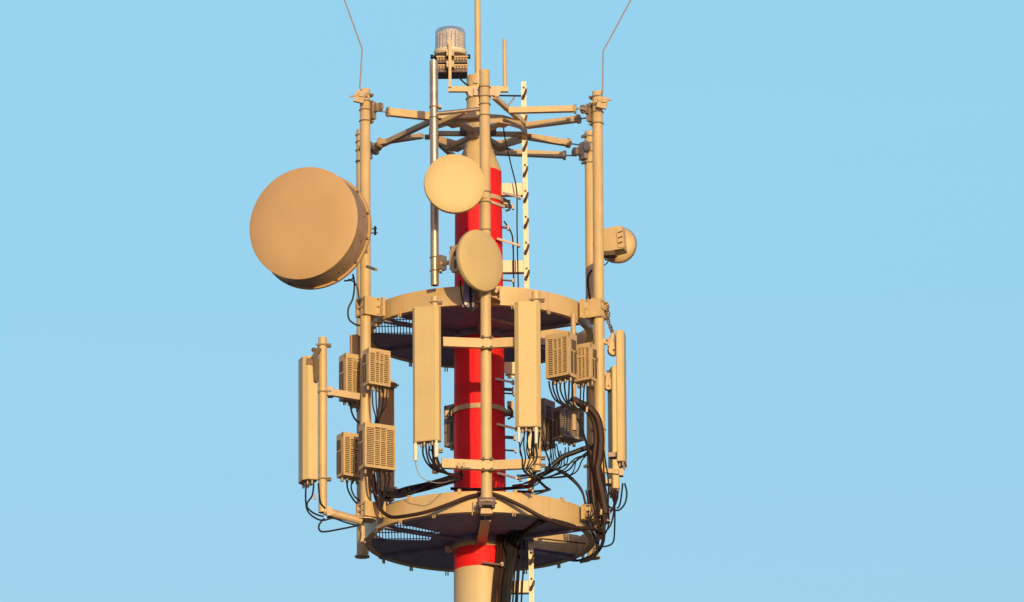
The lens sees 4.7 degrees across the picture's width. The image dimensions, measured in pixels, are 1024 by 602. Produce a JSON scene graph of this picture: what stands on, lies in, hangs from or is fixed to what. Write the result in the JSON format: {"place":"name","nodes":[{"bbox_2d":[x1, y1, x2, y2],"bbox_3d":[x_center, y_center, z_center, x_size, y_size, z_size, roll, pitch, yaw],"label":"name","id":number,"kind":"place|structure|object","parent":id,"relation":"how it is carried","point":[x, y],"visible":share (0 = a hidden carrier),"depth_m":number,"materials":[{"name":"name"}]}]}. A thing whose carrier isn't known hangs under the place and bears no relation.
{"place":"outdoors","nodes":[
{"label":"outdoors","id":0,"kind":"place"},
{"bbox_2d":[0,0,1023,601],"label":"sky","id":1,"kind":"structure","parent":0,"point":[818,304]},
{"bbox_2d":[552,405,583,446],"bbox_3d":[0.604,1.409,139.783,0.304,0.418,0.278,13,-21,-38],"label":"radio unit","id":2,"kind":"object","parent":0,"point":[563,433],"visible":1,"depth_m":139.68,"materials":[{"name":"metal"}]},
{"label":"ground","id":3,"kind":"structure","parent":0,"visible":0},
{"bbox_2d":[445,73,521,601],"bbox_3d":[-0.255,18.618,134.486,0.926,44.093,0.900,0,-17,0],"label":"mast","id":4,"kind":"object","parent":3,"relation":"on","point":[474,564],"visible":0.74,"depth_m":139.43,"materials":[{"name":"metal"}]},
{"bbox_2d":[444,404,453,450],"bbox_3d":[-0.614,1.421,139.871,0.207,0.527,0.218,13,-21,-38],"label":"radio unit","id":5,"kind":"object","parent":4,"relation":"attached to","point":[448,432],"visible":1,"depth_m":139.82,"materials":[{"name":"metal"}]},
{"bbox_2d":[430,26,469,85],"bbox_3d":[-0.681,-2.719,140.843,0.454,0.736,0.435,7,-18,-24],"label":"beacon lamp","id":6,"kind":"object","parent":4,"relation":"attached to","point":[459,58],"visible":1,"depth_m":140.76,"materials":[{"name":"clear plastic"}]},
{"bbox_2d":[474,0,480,73],"bbox_3d":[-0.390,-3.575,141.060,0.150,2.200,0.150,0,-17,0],"label":"lightning rod","id":7,"kind":"object","parent":4,"relation":"on","point":[477,5],"visible":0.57,"depth_m":140.86,"materials":[{"name":"beige paint"}]},
{"bbox_2d":[448,39,507,92],"bbox_3d":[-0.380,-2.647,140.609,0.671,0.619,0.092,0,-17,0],"label":"rod bracket","id":8,"kind":"object","parent":4,"relation":"attached to","point":[465,89],"visible":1,"depth_m":140.55,"materials":[{"name":"metal"}]},
{"bbox_2d":[370,96,586,159],"bbox_3d":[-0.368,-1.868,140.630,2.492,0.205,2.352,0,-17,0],"label":"star frame","id":9,"kind":"object","parent":4,"relation":"attached to","point":[470,130],"visible":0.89,"depth_m":140.40,"materials":[{"name":"beige paint"}]},
{"bbox_2d":[355,129,378,558],"bbox_3d":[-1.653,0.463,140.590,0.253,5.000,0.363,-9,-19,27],"label":"antenna post","id":10,"kind":"object","parent":9,"relation":"attached to","point":[361,550],"visible":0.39,"depth_m":140.63,"materials":[{"name":"metal"}]},
{"bbox_2d":[378,380,398,503],"bbox_3d":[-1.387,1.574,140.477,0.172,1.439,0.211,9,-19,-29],"label":"panel antenna","id":11,"kind":"object","parent":10,"relation":"attached to","point":[387,417],"visible":0.38,"depth_m":140.57,"materials":[{"name":"paint"}]},
{"bbox_2d":[364,489,595,575],"bbox_3d":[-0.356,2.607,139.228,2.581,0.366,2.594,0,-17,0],"label":"ring platform","id":12,"kind":"structure","parent":4,"relation":"attached to","point":[461,521],"depth_m":138.71,"materials":[{"name":"beige paint"}]},
{"bbox_2d":[385,477,447,497],"bbox_3d":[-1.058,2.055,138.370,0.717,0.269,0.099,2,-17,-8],"label":"cable bundle","id":13,"kind":"object","parent":12,"relation":"on","point":[417,490],"visible":1,"depth_m":138.32,"materials":[{"name":"rubber"}]},
{"bbox_2d":[370,479,480,518],"bbox_3d":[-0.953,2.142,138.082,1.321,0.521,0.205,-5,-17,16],"label":"cable bundle","id":14,"kind":"object","parent":12,"relation":"attached to","point":[384,513],"visible":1,"depth_m":137.96,"materials":[{"name":"rubber"}]},
{"bbox_2d":[468,69,500,515],"bbox_3d":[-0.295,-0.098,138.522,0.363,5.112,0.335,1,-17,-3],"label":"antenna post","id":15,"kind":"object","parent":12,"relation":"attached to","point":[484,92],"visible":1,"depth_m":138.37,"materials":[{"name":"metal"}]},
{"bbox_2d":[429,60,478,286],"bbox_3d":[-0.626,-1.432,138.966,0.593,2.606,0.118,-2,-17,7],"label":"drop pole","id":16,"kind":"object","parent":15,"relation":"attached to","point":[434,107],"visible":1,"depth_m":139.06,"materials":[{"name":"metal"}]},
{"bbox_2d":[424,154,504,213],"bbox_3d":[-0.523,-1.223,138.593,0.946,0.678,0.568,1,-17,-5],"label":"drum dish","id":17,"kind":"object","parent":15,"relation":"attached to","point":[454,183],"visible":1,"depth_m":138.31,"materials":[{"name":"plastic"}]},
{"bbox_2d":[462,281,474,308],"bbox_3d":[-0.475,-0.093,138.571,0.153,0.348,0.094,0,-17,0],"label":"junction box","id":18,"kind":"object","parent":15,"relation":"attached to","point":[466,295],"visible":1,"depth_m":138.55,"materials":[{"name":"metal"}]},
{"bbox_2d":[436,230,502,291],"bbox_3d":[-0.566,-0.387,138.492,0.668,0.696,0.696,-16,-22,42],"label":"drum dish","id":19,"kind":"object","parent":15,"relation":"attached to","point":[475,261],"visible":1,"depth_m":138.28,"materials":[{"name":"plastic"}]},
{"bbox_2d":[468,285,479,311],"bbox_3d":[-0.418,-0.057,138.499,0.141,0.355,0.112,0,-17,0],"label":"cable","id":20,"kind":"object","parent":19,"relation":"hanging from","point":[470,303],"visible":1,"depth_m":138.51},
{"bbox_2d":[443,335,514,349],"bbox_3d":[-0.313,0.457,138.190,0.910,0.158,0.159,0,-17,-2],"label":"crossarm","id":21,"kind":"object","parent":15,"relation":"attached to","point":[483,342],"visible":1,"depth_m":138.17,"materials":[{"name":"beige paint"}]},
{"bbox_2d":[441,457,533,471],"bbox_3d":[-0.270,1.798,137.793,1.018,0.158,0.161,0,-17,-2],"label":"crossarm","id":22,"kind":"object","parent":15,"relation":"attached to","point":[483,464],"visible":1,"depth_m":137.77,"materials":[{"name":"beige paint"}]},
{"bbox_2d":[429,296,442,473],"bbox_3d":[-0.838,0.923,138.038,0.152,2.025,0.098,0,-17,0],"label":"mount pole","id":23,"kind":"object","parent":22,"relation":"attached to","point":[435,301],"visible":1,"depth_m":138.26,"materials":[{"name":"metal"}]},
{"bbox_2d":[412,305,441,460],"bbox_3d":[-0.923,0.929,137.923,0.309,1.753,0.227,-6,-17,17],"label":"panel antenna","id":24,"kind":"object","parent":23,"relation":"attached to","point":[426,374],"visible":1,"depth_m":137.84,"materials":[{"name":"plastic"}]},
{"bbox_2d":[425,444,462,478],"bbox_3d":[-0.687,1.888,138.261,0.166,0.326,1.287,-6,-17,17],"label":"cable","id":25,"kind":"object","parent":24,"relation":"attached to","point":[431,465],"visible":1,"depth_m":137.71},
{"bbox_2d":[422,446,460,477],"bbox_3d":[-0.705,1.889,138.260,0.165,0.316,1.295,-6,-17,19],"label":"cable","id":26,"kind":"object","parent":23,"relation":"attached to","point":[427,463],"visible":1,"depth_m":137.72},
{"bbox_2d":[428,447,460,476],"bbox_3d":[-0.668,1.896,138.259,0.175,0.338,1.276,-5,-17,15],"label":"cable","id":27,"kind":"object","parent":23,"relation":"attached to","point":[433,463],"visible":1,"depth_m":137.70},
{"bbox_2d":[436,458,460,478],"bbox_3d":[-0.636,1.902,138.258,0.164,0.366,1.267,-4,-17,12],"label":"cable","id":28,"kind":"object","parent":22,"relation":"attached to","point":[446,472],"visible":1,"depth_m":137.69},
{"bbox_2d":[529,291,545,471],"bbox_3d":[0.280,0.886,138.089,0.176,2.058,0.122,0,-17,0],"label":"mount pole","id":29,"kind":"object","parent":22,"relation":"attached to","point":[538,465],"visible":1,"depth_m":137.83,"materials":[{"name":"metal"}]},
{"bbox_2d":[514,301,540,443],"bbox_3d":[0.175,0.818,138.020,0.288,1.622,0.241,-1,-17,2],"label":"panel antenna","id":30,"kind":"object","parent":29,"relation":"attached to","point":[527,324],"visible":1,"depth_m":137.93,"materials":[{"name":"plastic"}]},
{"bbox_2d":[515,443,534,484],"bbox_3d":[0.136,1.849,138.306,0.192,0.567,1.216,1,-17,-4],"label":"cable","id":31,"kind":"object","parent":30,"relation":"attached to","point":[523,469],"visible":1,"depth_m":137.77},
{"bbox_2d":[512,430,538,486],"bbox_3d":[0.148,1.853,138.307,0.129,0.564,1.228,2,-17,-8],"label":"cable","id":32,"kind":"object","parent":30,"relation":"attached to","point":[533,458],"visible":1,"depth_m":137.77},
{"bbox_2d":[515,430,536,486],"bbox_3d":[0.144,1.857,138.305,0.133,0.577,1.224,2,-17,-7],"label":"cable","id":33,"kind":"object","parent":30,"relation":"attached to","point":[528,462],"visible":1,"depth_m":137.78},
{"bbox_2d":[512,444,540,488],"bbox_3d":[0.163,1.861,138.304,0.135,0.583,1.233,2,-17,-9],"label":"cable","id":34,"kind":"object","parent":30,"relation":"attached to","point":[531,472],"visible":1,"depth_m":137.77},
{"bbox_2d":[517,430,535,485],"bbox_3d":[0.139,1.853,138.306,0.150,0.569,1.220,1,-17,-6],"label":"cable","id":35,"kind":"object","parent":30,"relation":"attached to","point":[525,461],"visible":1,"depth_m":137.79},
{"bbox_2d":[519,432,587,476],"bbox_3d":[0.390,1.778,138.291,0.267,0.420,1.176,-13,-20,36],"label":"cable","id":36,"kind":"object","parent":29,"relation":"attached to","point":[553,470],"visible":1,"depth_m":138.44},
{"bbox_2d":[526,431,587,479],"bbox_3d":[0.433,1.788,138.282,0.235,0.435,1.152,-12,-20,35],"label":"cable","id":37,"kind":"object","parent":29,"relation":"attached to","point":[557,472],"visible":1,"depth_m":138.53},
{"bbox_2d":[529,432,585,478],"bbox_3d":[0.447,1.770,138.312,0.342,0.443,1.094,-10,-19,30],"label":"cable","id":38,"kind":"object","parent":29,"relation":"attached to","point":[564,475],"visible":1,"depth_m":138.53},
{"bbox_2d":[531,431,587,478],"bbox_3d":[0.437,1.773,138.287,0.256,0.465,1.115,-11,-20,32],"label":"cable","id":39,"kind":"object","parent":29,"relation":"attached to","point":[586,452],"visible":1,"depth_m":138.52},
{"bbox_2d":[450,486,523,490],"bbox_3d":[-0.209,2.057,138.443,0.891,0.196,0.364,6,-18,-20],"label":"cable","id":40,"kind":"object","parent":12,"relation":"on","point":[479,489],"visible":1,"depth_m":138.32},
{"bbox_2d":[501,529,515,601],"bbox_3d":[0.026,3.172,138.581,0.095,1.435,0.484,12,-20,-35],"label":"cable","id":41,"kind":"object","parent":12,"relation":"hanging from","point":[507,554],"visible":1,"depth_m":138.79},
{"bbox_2d":[503,530,518,601],"bbox_3d":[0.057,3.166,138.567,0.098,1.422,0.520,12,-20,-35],"label":"cable","id":42,"kind":"object","parent":12,"relation":"hanging from","point":[512,534],"visible":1,"depth_m":138.79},
{"bbox_2d":[507,546,514,601],"bbox_3d":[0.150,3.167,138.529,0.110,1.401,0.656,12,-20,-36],"label":"cable","id":43,"kind":"object","parent":12,"relation":"hanging from","point":[509,575],"visible":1,"depth_m":138.77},
{"bbox_2d":[505,530,521,594],"bbox_3d":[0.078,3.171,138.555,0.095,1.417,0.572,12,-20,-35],"label":"cable","id":44,"kind":"object","parent":12,"relation":"hanging from","point":[512,537],"visible":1,"depth_m":138.83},
{"bbox_2d":[512,559,515,601],"bbox_3d":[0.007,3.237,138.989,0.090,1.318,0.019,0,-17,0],"label":"cable","id":45,"kind":"object","parent":12,"relation":"hanging from","point":[513,581],"visible":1,"depth_m":139.02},
{"bbox_2d":[515,541,520,601],"bbox_3d":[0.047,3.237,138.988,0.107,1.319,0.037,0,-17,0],"label":"cable","id":46,"kind":"object","parent":12,"relation":"hanging from","point":[518,571],"visible":1,"depth_m":139.04,"materials":[{"name":"rubber"}]},
{"bbox_2d":[520,540,524,601],"bbox_3d":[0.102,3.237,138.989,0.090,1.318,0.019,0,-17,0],"label":"cable","id":47,"kind":"object","parent":12,"relation":"hanging from","point":[523,569],"visible":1,"depth_m":139.06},
{"bbox_2d":[504,519,543,567],"bbox_3d":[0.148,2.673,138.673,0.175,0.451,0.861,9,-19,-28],"label":"cable","id":48,"kind":"object","parent":12,"relation":"attached to","point":[519,536],"visible":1,"depth_m":138.77,"materials":[{"name":"rubber"}]},
{"bbox_2d":[508,522,542,601],"bbox_3d":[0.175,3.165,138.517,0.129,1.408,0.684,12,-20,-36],"label":"cable","id":49,"kind":"object","parent":12,"relation":"hanging from","point":[510,575],"visible":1,"depth_m":138.77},
{"bbox_2d":[510,521,546,601],"bbox_3d":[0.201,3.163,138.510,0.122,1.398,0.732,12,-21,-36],"label":"cable","id":50,"kind":"object","parent":12,"relation":"hanging from","point":[513,564],"visible":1,"depth_m":138.78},
{"bbox_2d":[492,492,594,529],"bbox_3d":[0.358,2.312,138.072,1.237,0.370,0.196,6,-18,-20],"label":"cable bundle","id":51,"kind":"object","parent":12,"relation":"attached to","point":[527,509],"visible":1,"depth_m":137.96,"materials":[{"name":"rubber"}]},
{"bbox_2d":[371,286,593,371],"bbox_3d":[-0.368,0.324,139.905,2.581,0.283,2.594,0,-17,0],"label":"ring platform","id":52,"kind":"structure","parent":4,"relation":"attached to","point":[556,311],"depth_m":139.26,"materials":[{"name":"beige paint"}]},
{"bbox_2d":[350,334,359,411],"bbox_3d":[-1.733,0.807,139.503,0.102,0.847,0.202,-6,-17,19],"label":"panel antenna","id":53,"kind":"object","parent":52,"relation":"attached to","point":[354,343],"visible":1,"depth_m":139.50,"materials":[{"name":"paint"}]},
{"bbox_2d":[355,88,385,523],"bbox_3d":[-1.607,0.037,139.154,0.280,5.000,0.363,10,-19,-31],"label":"antenna post","id":54,"kind":"object","parent":52,"relation":"attached to","point":[367,308],"visible":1,"depth_m":139.10,"materials":[{"name":"metal"}]},
{"bbox_2d":[250,167,377,289],"bbox_3d":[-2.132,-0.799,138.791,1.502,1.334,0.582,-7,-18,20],"label":"drum dish","id":55,"kind":"object","parent":54,"relation":"attached to","point":[311,228],"visible":1,"depth_m":138.56,"materials":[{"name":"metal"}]},
{"bbox_2d":[347,274,359,325],"bbox_3d":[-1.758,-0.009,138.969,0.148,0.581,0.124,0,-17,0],"label":"cable","id":56,"kind":"object","parent":55,"relation":"hanging from","point":[349,305],"visible":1,"depth_m":138.99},
{"bbox_2d":[323,507,362,524],"bbox_3d":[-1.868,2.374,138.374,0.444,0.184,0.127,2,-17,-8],"label":"side arm","id":57,"kind":"object","parent":54,"relation":"attached to","point":[329,512],"visible":1,"depth_m":138.34},
{"bbox_2d":[315,337,331,513],"bbox_3d":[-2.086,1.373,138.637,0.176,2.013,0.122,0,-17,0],"label":"mount pole","id":58,"kind":"object","parent":57,"relation":"attached to","point":[323,345],"visible":1,"depth_m":138.60,"materials":[{"name":"metal"}]},
{"bbox_2d":[298,356,317,487],"bbox_3d":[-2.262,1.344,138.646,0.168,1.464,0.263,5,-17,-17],"label":"panel antenna","id":59,"kind":"object","parent":58,"relation":"attached to","point":[307,429],"visible":1,"depth_m":138.54,"materials":[{"name":"plastic"}]},
{"bbox_2d":[306,484,323,516],"bbox_3d":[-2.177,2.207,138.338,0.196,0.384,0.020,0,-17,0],"label":"cable","id":60,"kind":"object","parent":59,"relation":"hanging from","point":[310,498],"visible":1,"depth_m":138.32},
{"bbox_2d":[305,484,359,526],"bbox_3d":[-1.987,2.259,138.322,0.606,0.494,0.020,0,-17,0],"label":"cable","id":61,"kind":"object","parent":59,"relation":"hanging from","point":[310,514],"visible":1,"depth_m":138.28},
{"bbox_2d":[307,347,320,381],"bbox_3d":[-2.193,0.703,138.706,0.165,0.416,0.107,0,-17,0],"label":"tilt bracket","id":62,"kind":"object","parent":58,"relation":"attached to","point":[313,360],"visible":1,"depth_m":138.69,"materials":[{"name":"metal"}]},
{"bbox_2d":[318,518,358,532],"bbox_3d":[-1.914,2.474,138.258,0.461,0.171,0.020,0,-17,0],"label":"cable","id":63,"kind":"object","parent":57,"relation":"hanging from","point":[321,521],"visible":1,"depth_m":138.24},
{"bbox_2d":[326,386,359,400],"bbox_3d":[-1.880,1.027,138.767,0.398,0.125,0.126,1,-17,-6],"label":"side arm","id":64,"kind":"object","parent":54,"relation":"attached to","point":[343,394],"visible":1,"depth_m":138.75},
{"bbox_2d":[336,432,359,484],"bbox_3d":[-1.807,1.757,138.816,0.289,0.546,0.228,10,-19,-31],"label":"radio unit","id":65,"kind":"object","parent":54,"relation":"attached to","point":[347,455],"visible":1,"depth_m":138.72,"materials":[{"name":"paint"}]},
{"bbox_2d":[339,353,359,407],"bbox_3d":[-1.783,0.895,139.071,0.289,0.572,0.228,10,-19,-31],"label":"radio unit","id":66,"kind":"object","parent":54,"relation":"attached to","point":[349,371],"visible":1,"depth_m":138.99,"materials":[{"name":"paint"}]},
{"bbox_2d":[344,0,368,103],"bbox_3d":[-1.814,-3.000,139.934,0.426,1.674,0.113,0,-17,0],"label":"whip antenna","id":67,"kind":"object","parent":54,"relation":"attached to","point":[359,96],"visible":1,"depth_m":139.70,"materials":[{"name":"metal"}]},
{"bbox_2d":[362,347,390,392],"bbox_3d":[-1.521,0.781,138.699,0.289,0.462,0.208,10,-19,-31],"label":"radio unit","id":68,"kind":"object","parent":54,"relation":"attached to","point":[376,368],"visible":1,"depth_m":138.62,"materials":[{"name":"paint"}]},
{"bbox_2d":[377,386,383,423],"bbox_3d":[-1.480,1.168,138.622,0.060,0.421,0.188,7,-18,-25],"label":"cable","id":69,"kind":"object","parent":68,"relation":"hanging from","point":[382,403],"visible":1,"depth_m":138.56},
{"bbox_2d":[359,422,395,476],"bbox_3d":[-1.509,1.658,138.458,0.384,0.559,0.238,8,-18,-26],"label":"radio unit","id":70,"kind":"object","parent":54,"relation":"attached to","point":[377,446],"visible":1,"depth_m":138.37,"materials":[{"name":"paint"}]},
{"bbox_2d":[367,470,379,507],"bbox_3d":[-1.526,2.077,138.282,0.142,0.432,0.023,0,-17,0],"label":"cable","id":71,"kind":"object","parent":70,"relation":"hanging from","point":[369,482],"visible":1,"depth_m":138.28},
{"bbox_2d":[371,470,380,505],"bbox_3d":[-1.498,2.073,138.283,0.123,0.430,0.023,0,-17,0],"label":"cable","id":72,"kind":"object","parent":70,"relation":"hanging from","point":[373,487],"visible":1,"depth_m":138.29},
{"bbox_2d":[376,470,381,507],"bbox_3d":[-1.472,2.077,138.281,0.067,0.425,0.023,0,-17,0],"label":"cable","id":73,"kind":"object","parent":70,"relation":"hanging from","point":[377,489],"visible":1,"depth_m":138.28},
{"bbox_2d":[379,469,381,506],"bbox_3d":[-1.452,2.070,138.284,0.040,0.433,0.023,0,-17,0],"label":"cable","id":74,"kind":"object","parent":70,"relation":"hanging from","point":[380,489],"visible":1,"depth_m":138.29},
{"bbox_2d":[382,471,386,503],"bbox_3d":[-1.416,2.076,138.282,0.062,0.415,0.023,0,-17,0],"label":"cable","id":75,"kind":"object","parent":70,"relation":"hanging from","point":[385,481],"visible":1,"depth_m":138.29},
{"bbox_2d":[382,470,389,507],"bbox_3d":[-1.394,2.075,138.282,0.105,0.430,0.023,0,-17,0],"label":"cable","id":76,"kind":"object","parent":70,"relation":"hanging from","point":[387,487],"visible":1,"depth_m":138.28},
{"bbox_2d":[373,471,462,492],"bbox_3d":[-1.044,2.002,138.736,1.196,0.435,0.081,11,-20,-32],"label":"cable","id":77,"kind":"object","parent":70,"relation":"hanging from","point":[421,484],"visible":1,"depth_m":138.71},
{"bbox_2d":[569,314,578,430],"bbox_3d":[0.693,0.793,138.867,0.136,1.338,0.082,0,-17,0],"label":"mount pole","id":78,"kind":"object","parent":52,"relation":"attached to","point":[573,413],"visible":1,"depth_m":138.78,"materials":[{"name":"metal"}]},
{"bbox_2d":[545,331,577,384],"bbox_3d":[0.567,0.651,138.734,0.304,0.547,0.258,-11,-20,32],"label":"radio unit","id":79,"kind":"object","parent":78,"relation":"attached to","point":[561,352],"visible":1,"depth_m":138.65,"materials":[{"name":"paint"}]},
{"bbox_2d":[548,381,575,410],"bbox_3d":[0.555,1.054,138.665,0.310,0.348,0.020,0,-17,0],"label":"cable","id":80,"kind":"object","parent":79,"relation":"hanging from","point":[556,400],"visible":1,"depth_m":138.64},
{"bbox_2d":[572,342,597,387],"bbox_3d":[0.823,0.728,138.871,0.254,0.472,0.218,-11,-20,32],"label":"radio unit","id":81,"kind":"object","parent":78,"relation":"attached to","point":[587,359],"visible":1,"depth_m":138.78,"materials":[{"name":"paint"}]},
{"bbox_2d":[576,415,593,472],"bbox_3d":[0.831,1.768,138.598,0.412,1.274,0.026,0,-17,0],"label":"cable","id":82,"kind":"object","parent":78,"relation":"attached to","point":[584,437],"visible":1,"depth_m":138.65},
{"bbox_2d":[571,130,600,559],"bbox_3d":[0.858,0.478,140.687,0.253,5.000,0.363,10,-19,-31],"label":"antenna post","id":83,"kind":"object","parent":52,"relation":"attached to","point":[583,151],"visible":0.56,"depth_m":141.04,"materials":[{"name":"metal"}]},
{"bbox_2d":[587,269,592,298],"bbox_3d":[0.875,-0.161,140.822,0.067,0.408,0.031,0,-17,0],"label":"cable","id":84,"kind":"object","parent":83,"relation":"attached to","point":[591,270],"visible":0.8,"depth_m":140.82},
{"bbox_3d":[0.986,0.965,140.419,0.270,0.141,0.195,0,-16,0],"label":"side arm","id":85,"kind":"object","parent":83,"relation":"attached to","visible":0},
{"bbox_2d":[605,370,610,390],"bbox_3d":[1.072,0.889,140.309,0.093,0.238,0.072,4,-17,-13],"label":"hoist pulley","id":86,"kind":"object","parent":85,"relation":"attached to","point":[607,383],"visible":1,"depth_m":140.27,"materials":[{"name":"beige paint"}]},
{"bbox_2d":[605,366,619,497],"bbox_3d":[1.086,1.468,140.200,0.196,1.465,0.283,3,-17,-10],"label":"panel antenna","id":87,"kind":"object","parent":85,"relation":"attached to","point":[614,482],"visible":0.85,"depth_m":140.12,"materials":[{"name":"plastic"}]},
{"bbox_2d":[599,496,615,546],"bbox_3d":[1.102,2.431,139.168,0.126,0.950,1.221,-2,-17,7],"label":"cable","id":88,"kind":"object","parent":87,"relation":"hanging from","point":[614,526],"visible":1,"depth_m":139.27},
{"bbox_2d":[580,90,609,524],"bbox_3d":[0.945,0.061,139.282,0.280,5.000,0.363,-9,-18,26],"label":"antenna post","id":89,"kind":"object","parent":52,"relation":"attached to","point":[594,310],"visible":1,"depth_m":139.33,"materials":[{"name":"metal"}]},
{"bbox_2d":[551,445,591,466],"bbox_3d":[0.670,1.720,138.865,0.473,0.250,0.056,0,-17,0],"label":"cable bundle","id":90,"kind":"object","parent":89,"relation":"attached to","point":[556,461],"visible":1,"depth_m":138.85,"materials":[{"name":"rubber"}]},
{"bbox_2d":[545,466,584,503],"bbox_3d":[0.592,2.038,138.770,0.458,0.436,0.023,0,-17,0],"label":"cable","id":91,"kind":"object","parent":90,"relation":"hanging from","point":[571,477],"visible":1,"depth_m":138.78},
{"bbox_2d":[570,396,608,513],"bbox_3d":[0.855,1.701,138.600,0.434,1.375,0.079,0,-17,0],"label":"cable bundle","id":92,"kind":"object","parent":89,"relation":"attached to","point":[593,411],"visible":1,"depth_m":138.57,"materials":[{"name":"rubber"}]},
{"bbox_2d":[576,405,606,523],"bbox_3d":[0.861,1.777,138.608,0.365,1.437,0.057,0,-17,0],"label":"cable","id":93,"kind":"object","parent":89,"relation":"attached to","point":[594,450],"visible":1,"depth_m":138.63,"materials":[{"name":"rubber"}]},
{"bbox_2d":[588,456,597,540],"bbox_3d":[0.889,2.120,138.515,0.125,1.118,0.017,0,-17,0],"label":"cable","id":94,"kind":"object","parent":89,"relation":"attached to","point":[591,495],"visible":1,"depth_m":138.51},
{"bbox_2d":[588,443,599,539],"bbox_3d":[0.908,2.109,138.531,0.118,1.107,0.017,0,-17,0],"label":"cable","id":95,"kind":"object","parent":89,"relation":"attached to","point":[594,496],"visible":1,"depth_m":138.51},
{"bbox_2d":[600,456,608,539],"bbox_3d":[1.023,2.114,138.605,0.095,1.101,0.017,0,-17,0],"label":"cable","id":96,"kind":"object","parent":89,"relation":"attached to","point":[606,492],"visible":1,"depth_m":138.60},
{"bbox_2d":[602,451,609,539],"bbox_3d":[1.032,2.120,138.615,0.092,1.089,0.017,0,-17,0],"label":"cable","id":97,"kind":"object","parent":89,"relation":"attached to","point":[608,495],"visible":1,"depth_m":138.62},
{"bbox_2d":[603,338,609,346],"bbox_3d":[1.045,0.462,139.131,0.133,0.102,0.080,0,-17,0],"label":"side arm","id":98,"kind":"object","parent":89,"relation":"attached to","point":[605,342],"visible":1,"depth_m":139.11},
{"bbox_2d":[607,330,626,469],"bbox_3d":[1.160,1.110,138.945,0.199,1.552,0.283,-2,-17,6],"label":"panel antenna","id":99,"kind":"object","parent":98,"relation":"attached to","point":[620,454],"visible":1,"depth_m":138.83,"materials":[{"name":"plastic"}]},
{"bbox_2d":[606,305,612,332],"bbox_3d":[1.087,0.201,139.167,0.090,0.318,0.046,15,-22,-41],"label":"hoist chain","id":100,"kind":"object","parent":89,"relation":"hanging from","point":[611,327],"visible":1,"depth_m":139.15,"materials":[{"name":"metal"}]},
{"bbox_2d":[607,330,615,356],"bbox_3d":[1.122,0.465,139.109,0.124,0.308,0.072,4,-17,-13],"label":"hoist pulley","id":101,"kind":"object","parent":100,"relation":"hanging from","point":[611,350],"visible":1,"depth_m":139.06,"materials":[{"name":"beige paint"}]},
{"bbox_2d":[592,0,630,109],"bbox_3d":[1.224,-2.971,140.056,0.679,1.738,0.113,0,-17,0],"label":"whip antenna","id":102,"kind":"object","parent":89,"relation":"attached to","point":[602,102],"visible":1,"depth_m":139.87,"materials":[{"name":"metal"}]},
{"bbox_2d":[604,468,622,476],"bbox_3d":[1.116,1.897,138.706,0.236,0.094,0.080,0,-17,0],"label":"side arm","id":103,"kind":"object","parent":89,"relation":"attached to","point":[619,472],"visible":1,"depth_m":138.68},
{"bbox_2d":[609,483,627,510],"bbox_3d":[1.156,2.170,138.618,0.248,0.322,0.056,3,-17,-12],"label":"cable","id":104,"kind":"object","parent":89,"relation":"attached to","point":[624,502],"visible":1,"depth_m":138.60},
{"bbox_2d":[604,225,636,264],"bbox_3d":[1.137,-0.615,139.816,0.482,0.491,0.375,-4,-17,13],"label":"backhaul dish","id":105,"kind":"object","parent":89,"relation":"attached to","point":[620,243],"visible":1,"depth_m":139.70,"materials":[{"name":"paint"}]},
{"bbox_2d":[491,535,499,601],"bbox_3d":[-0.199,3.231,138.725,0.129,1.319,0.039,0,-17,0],"label":"cable","id":106,"kind":"object","parent":4,"relation":"attached to","point":[495,571],"visible":1,"depth_m":138.78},
{"bbox_2d":[494,535,501,601],"bbox_3d":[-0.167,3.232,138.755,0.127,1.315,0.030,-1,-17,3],"label":"cable","id":107,"kind":"object","parent":4,"relation":"attached to","point":[497,575],"visible":1,"depth_m":138.82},
{"bbox_2d":[497,535,505,601],"bbox_3d":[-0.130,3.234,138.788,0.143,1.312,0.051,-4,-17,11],"label":"cable","id":108,"kind":"object","parent":4,"relation":"attached to","point":[501,576],"visible":1,"depth_m":138.84,"materials":[{"name":"rubber"}]},
{"bbox_2d":[503,221,514,286],"bbox_3d":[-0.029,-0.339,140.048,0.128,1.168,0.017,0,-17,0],"label":"cable","id":109,"kind":"object","parent":4,"relation":"attached to","point":[512,251],"visible":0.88,"depth_m":140.11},
{"bbox_2d":[503,128,518,287],"bbox_3d":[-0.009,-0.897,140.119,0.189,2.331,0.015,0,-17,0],"label":"cable","id":110,"kind":"object","parent":4,"relation":"attached to","point":[516,208],"visible":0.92,"depth_m":140.15,"materials":[{"name":"rubber"}]},
{"bbox_2d":[502,81,534,601],"bbox_3d":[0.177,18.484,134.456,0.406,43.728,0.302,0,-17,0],"label":"climbing rail","id":111,"kind":"object","parent":4,"relation":"attached to","point":[509,367],"visible":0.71,"depth_m":140.12,"materials":[{"name":"metal"}]},
{"bbox_2d":[516,474,549,491],"bbox_3d":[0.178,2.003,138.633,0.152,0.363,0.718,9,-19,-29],"label":"cable","id":112,"kind":"object","parent":4,"relation":"attached to","point":[534,490],"visible":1,"depth_m":138.54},
{"bbox_2d":[517,477,549,494],"bbox_3d":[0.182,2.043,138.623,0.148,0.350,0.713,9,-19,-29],"label":"cable","id":113,"kind":"object","parent":4,"relation":"attached to","point":[538,481],"visible":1,"depth_m":138.36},
{"bbox_2d":[524,434,550,482],"bbox_3d":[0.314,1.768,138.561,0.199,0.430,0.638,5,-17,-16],"label":"cable","id":114,"kind":"object","parent":4,"relation":"attached to","point":[547,470],"visible":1,"depth_m":138.46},
{"bbox_2d":[541,398,554,451],"bbox_3d":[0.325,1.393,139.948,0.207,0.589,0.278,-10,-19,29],"label":"radio unit","id":115,"kind":"object","parent":4,"relation":"attached to","point":[547,406],"visible":0.52,"depth_m":139.88,"materials":[{"name":"metal"}]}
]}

